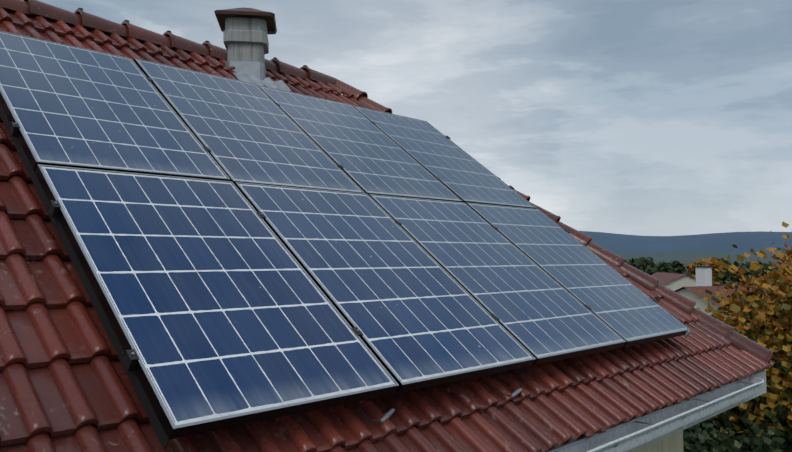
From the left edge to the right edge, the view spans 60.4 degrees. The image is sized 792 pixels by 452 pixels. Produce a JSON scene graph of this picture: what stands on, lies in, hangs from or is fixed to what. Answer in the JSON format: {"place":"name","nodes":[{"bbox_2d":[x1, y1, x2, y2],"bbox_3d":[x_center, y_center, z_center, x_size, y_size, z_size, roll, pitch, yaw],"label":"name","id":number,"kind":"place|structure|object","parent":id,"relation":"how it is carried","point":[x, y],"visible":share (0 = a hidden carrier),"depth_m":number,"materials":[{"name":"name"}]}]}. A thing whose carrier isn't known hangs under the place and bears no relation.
{"place":"outdoors","nodes":[
{"label":"outdoors","id":0,"kind":"place"},
{"bbox_2d":[38,0,791,235],"label":"sky","id":1,"kind":"structure","parent":0,"point":[628,117],"materials":[{"name":"grey"}]},
{"bbox_2d":[636,430,682,451],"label":"house wall","id":2,"kind":"structure","parent":0,"point":[673,443],"depth_m":4.89,"materials":[{"name":"beige paint"}]},
{"bbox_2d":[547,370,765,451],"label":"eave fascia","id":3,"kind":"structure","parent":2,"relation":"on","point":[761,374],"depth_m":4.50,"materials":[{"name":"paint"}]},
{"bbox_2d":[6,20,762,449],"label":"roof deck","id":4,"kind":"structure","parent":3,"relation":"on","point":[550,448],"depth_m":4.30,"materials":[{"name":"wood"}]},
{"bbox_2d":[0,0,336,85],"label":"ridge tiles","id":5,"kind":"object","parent":4,"relation":"on","point":[125,28],"visible":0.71,"depth_m":5.87,"materials":[{"name":"ceramic"}]},
{"bbox_2d":[214,8,276,79],"bbox_3d":[-1.420,-1.488,6.467,0.544,1.175,0.544,-19,-19,82],"label":"chimney","id":6,"kind":"object","parent":4,"relation":"on","point":[246,31],"visible":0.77,"depth_m":6.30,"materials":[{"name":"metal"}]},
{"bbox_2d":[0,7,774,451],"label":"roof tiles","id":7,"kind":"object","parent":4,"relation":"attached to","point":[66,385],"visible":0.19,"depth_m":3.02,"materials":[{"name":"ceramic"}]},
{"bbox_2d":[233,71,291,91],"bbox_3d":[-1.219,-1.323,6.262,0.540,0.050,0.200,3,33,-45],"label":"chimney flashing","id":8,"kind":"object","parent":7,"relation":"on","point":[257,80],"visible":0.77,"depth_m":6.26,"materials":[{"name":"silver metal"}]},
{"bbox_2d":[0,77,657,449],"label":"panel mounting frame","id":9,"kind":"object","parent":7,"relation":"on","point":[129,359],"visible":0.27,"depth_m":2.74,"materials":[{"name":"metal"}]},
{"bbox_2d":[0,31,230,180],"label":"solar panel","id":10,"kind":"object","parent":9,"relation":"attached to","point":[64,105],"visible":0.79,"depth_m":3.88,"materials":[{"name":"blue"}]},
{"bbox_2d":[35,164,398,439],"bbox_3d":[-0.832,0.217,3.033,1.030,0.050,1.650,3,33,-45],"label":"solar panel","id":11,"kind":"object","parent":9,"relation":"attached to","point":[221,311],"visible":1,"depth_m":2.86,"materials":[{"name":"blue"}]},
{"bbox_2d":[134,58,364,192],"bbox_3d":[-1.053,-0.694,4.769,1.030,0.050,1.650,3,33,-45],"label":"solar panel","id":12,"kind":"object","parent":9,"relation":"attached to","point":[247,132],"visible":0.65,"depth_m":4.67,"materials":[{"name":"blue"}]},
{"bbox_2d":[258,85,462,201],"bbox_3d":[-0.316,-0.660,5.516,1.030,0.050,1.650,2,33,-45],"label":"solar panel","id":13,"kind":"object","parent":9,"relation":"attached to","point":[368,155],"visible":0.81,"depth_m":5.43,"materials":[{"name":"blue"}]},
{"bbox_2d":[235,182,535,392],"bbox_3d":[-0.094,0.251,3.780,1.030,0.050,1.650,3,33,-45],"label":"solar panel","id":14,"kind":"object","parent":9,"relation":"attached to","point":[407,305],"visible":0.88,"depth_m":3.64,"materials":[{"name":"blue"}]},
{"bbox_2d":[353,105,535,208],"bbox_3d":[0.421,-0.626,6.263,1.030,0.050,1.650,3,32,-45],"label":"solar panel","id":15,"kind":"object","parent":9,"relation":"attached to","point":[461,174],"visible":0.75,"depth_m":6.18,"materials":[{"name":"blue"}]},
{"bbox_2d":[369,194,626,364],"bbox_3d":[0.643,0.284,4.527,1.030,0.052,1.650,3,33,-45],"label":"solar panel","id":16,"kind":"object","parent":9,"relation":"attached to","point":[542,315],"visible":0.9,"depth_m":4.41,"materials":[{"name":"blue"}]},
{"bbox_2d":[466,202,689,346],"bbox_3d":[1.380,0.318,5.274,1.030,0.050,1.650,3,33,-45],"label":"solar panel","id":17,"kind":"object","parent":9,"relation":"attached to","point":[628,311],"visible":0.79,"depth_m":5.17,"materials":[{"name":"blue"}]},
{"bbox_2d":[356,330,690,422],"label":"pv cables","id":18,"kind":"object","parent":7,"relation":"on","point":[389,413],"visible":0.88,"depth_m":3.03,"materials":[{"name":"black plastic"}]},
{"bbox_2d":[335,79,772,361],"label":"hip tiles","id":19,"kind":"object","parent":7,"relation":"on","point":[677,300],"visible":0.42,"depth_m":6.14,"materials":[{"name":"ceramic"}]},
{"bbox_2d":[553,376,763,451],"bbox_3d":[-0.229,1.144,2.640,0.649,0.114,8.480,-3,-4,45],"label":"gutter","id":20,"kind":"object","parent":3,"relation":"on","point":[633,435],"visible":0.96,"depth_m":4.21,"materials":[{"name":"metal"}]},
{"bbox_2d":[651,272,695,290],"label":"neighbour house","id":21,"kind":"structure","parent":0,"point":[673,281],"depth_m":82.42,"materials":[{"name":"beige"}]},
{"bbox_2d":[579,231,791,252],"bbox_3d":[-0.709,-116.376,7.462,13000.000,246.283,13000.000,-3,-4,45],"label":"hills","id":22,"kind":"structure","parent":0,"point":[745,242],"depth_m":3329.43,"materials":[{"name":"blue"}]},
{"bbox_2d":[615,252,791,261],"bbox_3d":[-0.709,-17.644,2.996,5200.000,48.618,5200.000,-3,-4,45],"label":"hills","id":23,"kind":"structure","parent":0,"point":[676,256],"depth_m":999.82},
{"bbox_2d":[654,262,790,451],"bbox_3d":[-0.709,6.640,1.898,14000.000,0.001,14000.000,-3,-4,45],"label":"ground","id":24,"kind":"structure","parent":0,"point":[684,265],"depth_m":513.50,"materials":[{"name":"green plant"}]},
{"bbox_2d":[624,258,647,273],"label":"tree","id":25,"kind":"object","parent":24,"relation":"on","point":[637,264],"visible":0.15,"depth_m":122.97,"materials":[{"name":"green plant"}]},
{"bbox_2d":[632,257,653,273],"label":"tree","id":26,"kind":"object","parent":24,"relation":"on","point":[645,261],"visible":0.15,"depth_m":159.69,"materials":[{"name":"green plant"}]},
{"bbox_2d":[645,263,677,274],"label":"tree","id":27,"kind":"object","parent":24,"relation":"on","point":[654,268],"visible":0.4,"depth_m":133.13,"materials":[{"name":"green plant"}]},
{"bbox_2d":[657,260,685,273],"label":"tree","id":28,"kind":"object","parent":24,"relation":"on","point":[678,267],"visible":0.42,"depth_m":142.15,"materials":[{"name":"green plant"}]},
{"bbox_2d":[684,256,729,285],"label":"tree","id":29,"kind":"object","parent":24,"relation":"on","point":[715,264],"visible":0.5,"depth_m":125.05,"materials":[{"name":"orange plant"}]},
{"bbox_2d":[715,257,732,282],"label":"tree","id":30,"kind":"object","parent":24,"relation":"on","point":[724,278],"visible":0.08,"depth_m":162.10,"materials":[{"name":"green plant"}]},
{"bbox_2d":[683,393,791,451],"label":"bush","id":31,"kind":"object","parent":24,"relation":"on","point":[703,436],"visible":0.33,"depth_m":19.40,"materials":[{"name":"green plant"}]},
{"bbox_2d":[724,261,754,283],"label":"tree","id":32,"kind":"object","parent":24,"relation":"on","point":[727,273],"visible":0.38,"depth_m":154.93,"materials":[{"name":"green plant"}]},
{"bbox_2d":[696,222,791,451],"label":"tree","id":33,"kind":"object","parent":24,"relation":"on","point":[767,323],"visible":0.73,"depth_m":20.56,"materials":[{"name":"yellow plant"}]},
{"bbox_2d":[740,262,768,278],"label":"tree","id":34,"kind":"object","parent":24,"relation":"on","point":[747,265],"visible":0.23,"depth_m":154.26,"materials":[{"name":"green plant"}]},
{"bbox_2d":[675,266,786,319],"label":"neighbour house","id":35,"kind":"structure","parent":0,"point":[703,278],"depth_m":52.73,"materials":[{"name":"beige"}]}
]}

